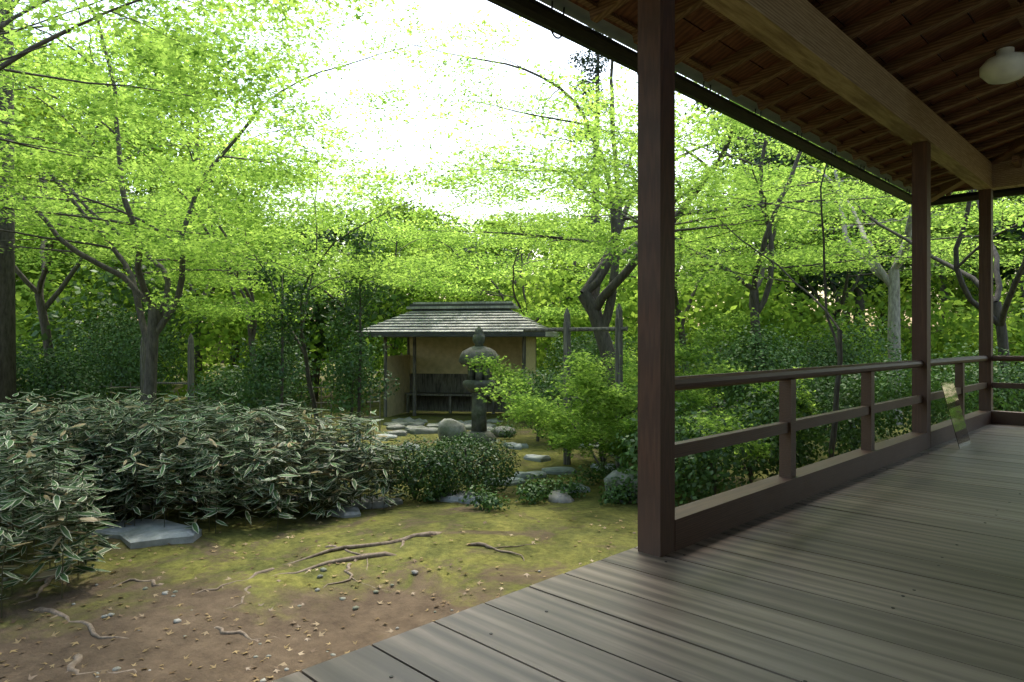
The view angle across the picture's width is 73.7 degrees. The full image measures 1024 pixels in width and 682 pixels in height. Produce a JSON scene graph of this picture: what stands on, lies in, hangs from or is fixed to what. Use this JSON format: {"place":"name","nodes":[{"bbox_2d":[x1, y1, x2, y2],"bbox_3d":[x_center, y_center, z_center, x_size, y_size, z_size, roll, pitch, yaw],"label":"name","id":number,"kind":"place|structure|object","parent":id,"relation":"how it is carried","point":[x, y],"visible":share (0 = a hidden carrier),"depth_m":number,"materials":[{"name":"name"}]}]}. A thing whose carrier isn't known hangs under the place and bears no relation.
{"place":"outdoors","nodes":[
{"label":"outdoors","id":0,"kind":"place"},
{"bbox_2d":[387,337,535,416],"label":"arbor walls","id":1,"kind":"structure","parent":0,"point":[437,355],"depth_m":17.32,"materials":[{"name":"paint"}]},
{"bbox_2d":[355,301,558,336],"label":"roof","id":2,"kind":"structure","parent":1,"relation":"on","point":[456,319],"depth_m":15.82,"materials":[{"name":"wood"}]},
{"bbox_2d":[0,363,1022,681],"bbox_3d":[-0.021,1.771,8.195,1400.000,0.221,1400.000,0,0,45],"label":"ground","id":3,"kind":"structure","parent":0,"point":[558,531],"depth_m":5.07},
{"bbox_2d":[0,0,15,407],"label":"cedar tree","id":4,"kind":"object","parent":3,"relation":"on","point":[7,332],"visible":0.48,"depth_m":11.41,"materials":[{"name":"plant"}]},
{"bbox_2d":[16,330,34,394],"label":"evergreen shrub","id":5,"kind":"object","parent":3,"relation":"on","point":[24,362],"visible":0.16,"depth_m":12.59,"materials":[{"name":"green plant"}]},
{"bbox_2d":[15,186,66,332],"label":"tree","id":6,"kind":"object","parent":3,"relation":"on","point":[19,279],"visible":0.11,"depth_m":20.68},
{"bbox_2d":[14,25,98,288],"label":"tree","id":7,"kind":"object","parent":3,"relation":"on","point":[36,71],"visible":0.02,"depth_m":27.78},
{"bbox_2d":[16,339,114,420],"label":"evergreen shrub","id":8,"kind":"object","parent":3,"relation":"on","point":[46,387],"depth_m":12.35,"materials":[{"name":"plant"}]},
{"bbox_2d":[14,12,123,184],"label":"tree","id":9,"kind":"object","parent":3,"relation":"on","point":[74,45],"visible":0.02,"depth_m":38.02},
{"bbox_2d":[14,106,156,356],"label":"tree","id":10,"kind":"object","parent":3,"relation":"on","point":[62,193],"depth_m":26.81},
{"bbox_2d":[14,63,169,346],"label":"tree","id":11,"kind":"object","parent":3,"relation":"on","point":[25,121],"depth_m":20.78,"materials":[{"name":"plant"}]},
{"bbox_2d":[31,113,182,323],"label":"tree","id":12,"kind":"object","parent":3,"relation":"on","point":[130,188],"depth_m":39.61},
{"bbox_2d":[49,303,185,412],"bbox_3d":[-9.158,0.473,15.789,3.753,2.749,2.429,0,0,45],"label":"evergreen shrub","id":13,"kind":"object","parent":3,"relation":"on","point":[131,363],"depth_m":15.45,"materials":[{"name":"plant"}]},
{"bbox_2d":[27,17,245,314],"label":"tree","id":14,"kind":"object","parent":3,"relation":"on","point":[155,149],"depth_m":28.77,"materials":[{"name":"plant"}]},
{"bbox_2d":[58,115,244,324],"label":"tree","id":15,"kind":"object","parent":3,"relation":"on","point":[157,188],"depth_m":24.31,"materials":[{"name":"plant"}]},
{"bbox_2d":[0,17,328,392],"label":"maple tree","id":16,"kind":"object","parent":3,"relation":"on","point":[129,148],"depth_m":14.69,"materials":[{"name":"plant"}]},
{"bbox_2d":[50,8,306,382],"bbox_3d":[-13.306,-5.604,27.267,10.376,15.043,6.243,0,0,8],"label":"tree","id":17,"kind":"object","parent":3,"relation":"on","point":[224,92],"depth_m":27.37,"materials":[{"name":"plant"}]},
{"bbox_2d":[0,11,363,409],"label":"maple tree","id":18,"kind":"object","parent":3,"relation":"on","point":[236,147],"depth_m":11.94,"materials":[{"name":"plant"}]},
{"bbox_2d":[0,0,399,233],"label":"maple tree","id":19,"kind":"object","parent":3,"relation":"on","point":[65,23],"depth_m":8.66,"materials":[{"name":"plant"}]},
{"bbox_2d":[156,152,246,296],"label":"tree","id":20,"kind":"object","parent":3,"relation":"on","point":[207,209],"depth_m":39.76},
{"bbox_2d":[0,387,403,617],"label":"sasa leaves","id":21,"kind":"object","parent":3,"relation":"on","point":[50,443],"visible":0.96,"depth_m":6.44,"materials":[{"name":"green plant"}]},
{"bbox_2d":[0,0,416,218],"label":"maple tree","id":22,"kind":"object","parent":3,"relation":"on","point":[200,54],"depth_m":6.55,"materials":[{"name":"plant"}]},
{"bbox_2d":[14,51,427,400],"bbox_3d":[-9.866,-1.838,19.116,17.773,7.368,12.740,0,0,45],"label":"maple tree","id":23,"kind":"object","parent":3,"relation":"on","point":[314,122],"depth_m":15.95,"materials":[{"name":"plant"}]},
{"bbox_2d":[179,221,285,378],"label":"tree","id":24,"kind":"object","parent":3,"relation":"on","point":[226,291],"depth_m":21.07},
{"bbox_2d":[186,360,289,434],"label":"evergreen shrub","id":25,"kind":"object","parent":3,"relation":"on","point":[218,384],"depth_m":11.77,"materials":[{"name":"plant"}]},
{"bbox_2d":[216,221,302,330],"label":"tree","id":26,"kind":"object","parent":3,"relation":"on","point":[270,250],"depth_m":27.62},
{"bbox_2d":[0,0,535,431],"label":"tree","id":27,"kind":"object","parent":3,"relation":"on","point":[254,28],"depth_m":10.50,"materials":[{"name":"plant"}]},
{"bbox_2d":[3,567,540,681],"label":"ground pebbles","id":28,"kind":"object","parent":3,"relation":"on","point":[178,620],"visible":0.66,"depth_m":4.51,"materials":[{"name":"stone"}]},
{"bbox_2d":[227,254,321,432],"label":"tree","id":29,"kind":"object","parent":3,"relation":"on","point":[264,361],"depth_m":10.14,"materials":[{"name":"plant"}]},
{"bbox_2d":[18,531,540,674],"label":"exposed roots","id":30,"kind":"object","parent":3,"relation":"on","point":[78,658],"visible":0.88,"depth_m":5.15,"materials":[{"name":"wood"}]},
{"bbox_2d":[245,327,314,423],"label":"evergreen shrub","id":31,"kind":"object","parent":3,"relation":"on","point":[298,398],"visible":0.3,"depth_m":12.77,"materials":[{"name":"green plant"}]},
{"bbox_2d":[267,225,334,371],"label":"tree","id":32,"kind":"object","parent":3,"relation":"on","point":[295,249],"depth_m":36.76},
{"bbox_2d":[90,139,524,406],"bbox_3d":[-5.311,-1.209,18.026,8.221,6.193,11.166,0,0,83],"label":"maple tree","id":33,"kind":"object","parent":3,"relation":"on","point":[463,274],"depth_m":17.36,"materials":[{"name":"plant"}]},
{"bbox_2d":[0,500,634,681],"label":"fallen leaves","id":34,"kind":"object","parent":3,"relation":"on","point":[206,632],"visible":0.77,"depth_m":4.47,"materials":[{"name":"plant"}]},
{"bbox_2d":[280,220,371,400],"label":"tree","id":35,"kind":"object","parent":3,"relation":"on","point":[330,239],"depth_m":19.94,"materials":[{"name":"plant"}]},
{"bbox_2d":[25,27,632,428],"bbox_3d":[-2.644,-1.169,9.750,7.143,6.054,6.412,0,0,70],"label":"maple tree","id":36,"kind":"object","parent":3,"relation":"on","point":[175,246],"depth_m":9.40,"materials":[{"name":"plant"}]},
{"bbox_2d":[319,335,375,444],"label":"evergreen shrub","id":37,"kind":"object","parent":3,"relation":"on","point":[341,404],"depth_m":11.15,"materials":[{"name":"plant"}]},
{"bbox_2d":[216,160,494,385],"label":"maple tree","id":38,"kind":"object","parent":3,"relation":"on","point":[360,214],"depth_m":24.47,"materials":[{"name":"plant"}]},
{"bbox_2d":[312,224,399,433],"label":"tree","id":39,"kind":"object","parent":3,"relation":"on","point":[345,334],"depth_m":10.80,"materials":[{"name":"plant"}]},
{"bbox_2d":[86,434,628,548],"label":"stepping stones","id":40,"kind":"object","parent":3,"relation":"on","point":[143,533],"visible":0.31,"depth_m":6.87,"materials":[{"name":"stone"}]},
{"bbox_2d":[309,194,414,321],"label":"tree","id":41,"kind":"object","parent":3,"relation":"on","point":[399,209],"depth_m":41.56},
{"bbox_2d":[331,205,400,366],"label":"tree","id":42,"kind":"object","parent":3,"relation":"on","point":[364,239],"depth_m":32.84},
{"bbox_2d":[18,303,750,468],"bbox_3d":[-4.543,0.702,12.885,17.076,2.460,2.434,0,0,19],"label":"fence","id":43,"kind":"object","parent":3,"relation":"on","point":[566,329],"visible":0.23,"depth_m":10.03,"materials":[{"name":"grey wood"}]},
{"bbox_2d":[335,218,451,355],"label":"tree","id":44,"kind":"object","parent":3,"relation":"on","point":[406,255],"depth_m":22.22,"materials":[{"name":"plant"}]},
{"bbox_2d":[219,191,572,309],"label":"maple tree","id":45,"kind":"object","parent":3,"relation":"on","point":[462,220],"depth_m":22.38,"materials":[{"name":"plant"}]},
{"bbox_2d":[367,435,460,501],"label":"azalea shrub","id":46,"kind":"object","parent":3,"relation":"on","point":[414,482],"depth_m":7.66,"materials":[{"name":"plant"}]},
{"bbox_2d":[379,200,469,310],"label":"tree","id":47,"kind":"object","parent":3,"relation":"on","point":[411,218],"visible":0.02,"depth_m":42.29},
{"bbox_2d":[401,203,473,311],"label":"tree","id":48,"kind":"object","parent":3,"relation":"on","point":[434,218],"depth_m":27.98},
{"bbox_2d":[383,417,501,435],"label":"arbor paving","id":49,"kind":"structure","parent":3,"relation":"on","point":[410,425],"depth_m":14.07,"materials":[{"name":"stone"}]},
{"bbox_2d":[262,420,637,515],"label":"ground cover plants","id":50,"kind":"object","parent":3,"relation":"on","point":[535,490],"visible":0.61,"depth_m":7.52,"materials":[{"name":"green plant"}]},
{"bbox_2d":[384,336,544,416],"bbox_3d":[-1.204,0.790,16.600,4.370,2.020,2.670,0,0,10],"label":"frame","id":51,"kind":"object","parent":3,"relation":"on","point":[450,393],"visible":0.48,"depth_m":17.43,"materials":[{"name":"wood"}]},
{"bbox_2d":[427,433,520,495],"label":"azalea shrub","id":52,"kind":"object","parent":3,"relation":"on","point":[485,473],"depth_m":7.85,"materials":[{"name":"plant"}]},
{"bbox_2d":[459,327,498,444],"bbox_3d":[-0.577,0.765,11.999,0.731,2.030,0.671,0,0,45],"label":"stone lantern","id":53,"kind":"object","parent":3,"relation":"on","point":[479,409],"visible":0.81,"depth_m":11.87,"materials":[{"name":"stone"}]},
{"bbox_2d":[439,235,528,301],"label":"tree","id":54,"kind":"object","parent":3,"relation":"on","point":[466,251],"depth_m":40.41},
{"bbox_2d":[450,216,528,311],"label":"tree","id":55,"kind":"object","parent":3,"relation":"on","point":[488,223],"depth_m":23.88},
{"bbox_2d":[17,326,1013,362],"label":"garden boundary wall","id":56,"kind":"structure","parent":3,"relation":"on","point":[937,330],"depth_m":55.75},
{"bbox_2d":[473,214,559,320],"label":"tree","id":57,"kind":"object","parent":3,"relation":"on","point":[526,252],"depth_m":27.57,"materials":[{"name":"plant"}]},
{"bbox_2d":[15,206,1023,408],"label":"background foliage","id":58,"kind":"object","parent":3,"relation":"on","point":[951,332],"visible":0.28,"depth_m":18.73,"materials":[{"name":"green plant"}]},
{"bbox_2d":[340,176,706,323],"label":"maple tree","id":59,"kind":"object","parent":3,"relation":"on","point":[551,312],"depth_m":17.58,"materials":[{"name":"plant"}]},
{"bbox_2d":[486,211,563,309],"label":"tree","id":60,"kind":"object","parent":3,"relation":"on","point":[534,258],"depth_m":44.38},
{"bbox_2d":[437,419,637,502],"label":"garden rocks","id":61,"kind":"object","parent":3,"relation":"on","point":[449,428],"visible":0.54,"depth_m":7.71,"materials":[{"name":"stone"}]},
{"bbox_2d":[501,365,578,440],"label":"evergreen shrub","id":62,"kind":"object","parent":3,"relation":"on","point":[542,386],"depth_m":11.76,"materials":[{"name":"plant"}]},
{"bbox_2d":[430,176,698,332],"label":"maple tree","id":63,"kind":"object","parent":3,"relation":"on","point":[513,229],"depth_m":28.04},
{"bbox_2d":[533,219,620,315],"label":"tree","id":64,"kind":"object","parent":3,"relation":"on","point":[557,244],"depth_m":42.79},
{"bbox_2d":[536,235,619,362],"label":"tree","id":65,"kind":"object","parent":3,"relation":"on","point":[553,263],"depth_m":21.51,"materials":[{"name":"plant"}]},
{"bbox_2d":[532,209,630,312],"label":"tree","id":66,"kind":"object","parent":3,"relation":"on","point":[601,217],"depth_m":33.03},
{"bbox_2d":[538,331,637,414],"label":"evergreen shrub","id":67,"kind":"object","parent":3,"relation":"on","point":[581,346],"depth_m":14.32,"materials":[{"name":"plant"}]},
{"bbox_2d":[562,22,637,268],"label":"tree","id":68,"kind":"object","parent":3,"relation":"on","point":[587,62],"depth_m":29.80,"materials":[{"name":"plant"}]},
{"bbox_2d":[462,307,760,469],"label":"small maple tree","id":69,"kind":"object","parent":3,"relation":"on","point":[566,433],"depth_m":8.47,"materials":[{"name":"plant"}]},
{"bbox_2d":[580,210,701,336],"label":"tree","id":70,"kind":"object","parent":3,"relation":"on","point":[623,266],"visible":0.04,"depth_m":28.80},
{"bbox_2d":[602,223,687,321],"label":"tree","id":71,"kind":"object","parent":3,"relation":"on","point":[632,242],"visible":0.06,"depth_m":24.01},
{"bbox_2d":[271,423,1023,681],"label":"veranda floor","id":72,"kind":"structure","parent":3,"relation":"on","point":[807,589],"depth_m":2.58,"materials":[{"name":"grey wood"}]},
{"bbox_2d":[389,440,1019,681],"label":"veranda nail heads","id":73,"kind":"object","parent":72,"relation":"in","point":[391,676],"visible":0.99,"depth_m":2.68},
{"bbox_2d":[675,355,1023,550],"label":"veranda railing","id":74,"kind":"object","parent":72,"relation":"on","point":[716,514],"visible":0.85,"depth_m":4.32,"materials":[{"name":"wood"}]},
{"bbox_2d":[941,381,970,448],"bbox_3d":[4.253,0.697,6.537,0.155,0.603,0.450,0,0,45],"label":"acrylic sheet","id":75,"kind":"object","parent":72,"relation":"on","point":[956,414],"visible":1,"depth_m":6.52,"materials":[{"name":"plastic"}]},
{"bbox_2d":[350,58,946,375],"bbox_3d":[4.026,-1.474,16.683,10.383,6.566,13.398,0,0,22],"label":"maple tree","id":76,"kind":"object","parent":3,"relation":"on","point":[636,207],"depth_m":14.57,"materials":[{"name":"plant"}]},
{"bbox_2d":[304,9,1004,391],"bbox_3d":[2.970,-2.188,13.251,10.455,8.067,11.580,0,0,45],"label":"tree","id":77,"kind":"object","parent":3,"relation":"on","point":[786,215],"depth_m":11.96,"materials":[{"name":"plant"}]},
{"bbox_2d":[604,380,719,474],"bbox_3d":[2.105,1.177,9.506,2.306,1.307,1.533,0,0,81],"label":"evergreen shrub","id":78,"kind":"object","parent":3,"relation":"on","point":[633,393],"visible":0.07,"depth_m":8.97,"materials":[{"name":"green plant"}]},
{"bbox_2d":[515,147,844,458],"bbox_3d":[2.796,-0.493,10.496,4.641,4.749,6.508,0,0,45],"label":"maple tree","id":79,"kind":"object","parent":3,"relation":"on","point":[732,260],"depth_m":9.29,"materials":[{"name":"plant"}]},
{"bbox_2d":[609,402,765,505],"bbox_3d":[1.819,1.239,7.354,1.565,1.138,1.660,0,0,45],"label":"evergreen shrub","id":80,"kind":"object","parent":3,"relation":"on","point":[703,476],"depth_m":7.02,"materials":[{"name":"plant"}]},
{"bbox_2d":[404,75,1011,405],"bbox_3d":[4.761,-1.309,14.337,11.923,6.269,15.031,0,0,45],"label":"maple tree","id":81,"kind":"object","parent":3,"relation":"on","point":[736,130],"depth_m":11.86,"materials":[{"name":"plant"}]},
{"bbox_2d":[676,227,767,340],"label":"tree","id":82,"kind":"object","parent":3,"relation":"on","point":[689,293],"visible":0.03,"depth_m":27.35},
{"bbox_2d":[626,362,821,482],"bbox_3d":[2.200,1.044,8.226,2.280,1.577,2.966,0,0,45],"label":"shrub","id":83,"kind":"object","parent":3,"relation":"on","point":[731,418],"depth_m":7.88,"materials":[{"name":"plant"}]},
{"bbox_2d":[675,316,824,424],"bbox_3d":[3.922,0.697,11.771,2.866,2.224,1.994,0,0,45],"label":"evergreen shrub","id":84,"kind":"object","parent":3,"relation":"on","point":[742,359],"depth_m":11.44,"materials":[{"name":"plant"}]},
{"bbox_2d":[675,94,828,392],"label":"tree","id":85,"kind":"object","parent":3,"relation":"on","point":[756,160],"depth_m":22.32,"materials":[{"name":"plant"}]},
{"bbox_2d":[703,380,832,480],"bbox_3d":[2.976,1.140,8.233,1.179,1.417,1.735,0,0,45],"label":"evergreen shrub","id":86,"kind":"object","parent":3,"relation":"on","point":[801,459],"visible":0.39,"depth_m":7.97,"materials":[{"name":"green plant"}]},
{"bbox_2d":[713,111,830,298],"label":"tree","id":87,"kind":"object","parent":3,"relation":"on","point":[753,152],"depth_m":46.13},
{"bbox_2d":[745,146,874,347],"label":"tree","id":88,"kind":"object","parent":3,"relation":"on","point":[805,243],"depth_m":23.81,"materials":[{"name":"plant"}]},
{"bbox_2d":[638,0,992,556],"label":"veranda posts","id":89,"kind":"object","parent":3,"relation":"on","point":[656,277],"visible":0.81,"depth_m":3.22,"materials":[{"name":"wood"}]},
{"bbox_2d":[589,0,1023,201],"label":"roof rafters","id":90,"kind":"object","parent":89,"relation":"on","point":[683,9],"visible":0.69,"depth_m":5.58,"materials":[{"name":"wood"}]},
{"bbox_2d":[487,0,1023,205],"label":"rain gutter","id":91,"kind":"object","parent":90,"relation":"attached to","point":[552,20],"visible":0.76,"depth_m":5.47,"materials":[{"name":"black metal"}]},
{"bbox_2d":[568,0,1023,189],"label":"roof boards","id":92,"kind":"object","parent":90,"relation":"on","point":[695,23],"visible":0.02,"depth_m":5.30,"materials":[{"name":"wood"}]},
{"bbox_2d":[575,0,1023,191],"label":"roof battens","id":93,"kind":"object","parent":90,"relation":"on","point":[619,20],"depth_m":5.24,"materials":[{"name":"wood"}]},
{"bbox_2d":[979,46,1023,83],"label":"ceiling lamp","id":94,"kind":"object","parent":90,"relation":"attached to","point":[1004,65],"visible":1,"depth_m":5.32,"materials":[{"name":"glass"}]},
{"bbox_2d":[703,0,1023,190],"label":"roof beam","id":95,"kind":"structure","parent":89,"relation":"on","point":[809,38],"depth_m":5.04,"materials":[{"name":"wood"}]},
{"bbox_2d":[695,130,938,317],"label":"tree","id":96,"kind":"object","parent":3,"relation":"on","point":[874,289],"depth_m":28.95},
{"bbox_2d":[629,163,1023,330],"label":"maple tree","id":97,"kind":"object","parent":3,"relation":"on","point":[1011,263],"depth_m":19.63,"materials":[{"name":"plant"}]},
{"bbox_2d":[773,373,884,455],"bbox_3d":[4.363,1.135,9.810,1.432,1.544,1.649,0,0,45],"label":"evergreen shrub","id":98,"kind":"object","parent":3,"relation":"on","point":[845,435],"depth_m":9.49,"materials":[{"name":"plant"}]},
{"bbox_2d":[767,309,911,429],"bbox_3d":[6.364,0.607,13.492,2.654,2.478,2.468,0,0,45],"label":"evergreen shrub","id":99,"kind":"object","parent":3,"relation":"on","point":[830,359],"depth_m":13.25,"materials":[{"name":"plant"}]},
{"bbox_2d":[677,112,1023,410],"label":"maple tree","id":100,"kind":"object","parent":3,"relation":"on","point":[933,242],"depth_m":12.53,"materials":[{"name":"plant"}]},
{"bbox_2d":[691,91,1023,424],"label":"maple tree","id":101,"kind":"object","parent":3,"relation":"on","point":[891,279],"depth_m":16.48,"materials":[{"name":"plant"}]},
{"bbox_2d":[776,155,952,391],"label":"tree","id":102,"kind":"object","parent":3,"relation":"on","point":[833,275],"depth_m":22.10,"materials":[{"name":"plant"}]},
{"bbox_2d":[819,167,947,346],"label":"tree","id":103,"kind":"object","parent":3,"relation":"on","point":[907,265],"depth_m":28.29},
{"bbox_2d":[811,157,1015,340],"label":"tree","id":104,"kind":"object","parent":3,"relation":"on","point":[934,263],"depth_m":40.20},
{"bbox_2d":[828,353,1023,441],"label":"evergreen shrub","id":105,"kind":"object","parent":3,"relation":"on","point":[892,421],"visible":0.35,"depth_m":10.21,"materials":[{"name":"green plant"}]},
{"bbox_2d":[864,185,1023,368],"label":"tree","id":106,"kind":"object","parent":3,"relation":"on","point":[954,290],"depth_m":23.96,"materials":[{"name":"plant"}]},
{"bbox_2d":[892,342,1023,420],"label":"evergreen shrub","id":107,"kind":"object","parent":3,"relation":"on","point":[972,376],"depth_m":10.80,"materials":[{"name":"plant"}]},
{"bbox_2d":[904,191,1023,304],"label":"tree","id":108,"kind":"object","parent":3,"relation":"on","point":[971,247],"depth_m":28.76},
{"bbox_2d":[944,189,1017,331],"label":"tree","id":109,"kind":"object","parent":3,"relation":"on","point":[1008,198],"depth_m":40.09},
{"bbox_2d":[942,200,1023,366],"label":"tree","id":110,"kind":"object","parent":3,"relation":"on","point":[1007,276],"depth_m":24.35,"materials":[{"name":"plant"}]},
{"bbox_2d":[949,197,1023,275],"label":"tree","id":111,"kind":"object","parent":3,"relation":"on","point":[996,242],"visible":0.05,"depth_m":25.64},
{"bbox_2d":[1010,195,1023,201],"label":"tree","id":112,"kind":"object","parent":3,"relation":"on","point":[1012,199],"visible":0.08,"depth_m":23.58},
{"bbox_2d":[14,0,1015,325],"label":"sky","id":113,"kind":"structure","parent":0,"point":[544,46],"materials":[{"name":"white"}]},
{"bbox_2d":[539,0,911,193],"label":"fascia","id":114,"kind":"structure","parent":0,"point":[582,15],"depth_m":5.57,"materials":[{"name":"wood"}]},
{"bbox_2d":[789,165,951,325],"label":"tree","id":115,"kind":"object","parent":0,"point":[845,314],"depth_m":46.15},
{"bbox_2d":[817,0,1019,150],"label":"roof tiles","id":116,"kind":"object","parent":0,"point":[938,54],"depth_m":5.82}
]}

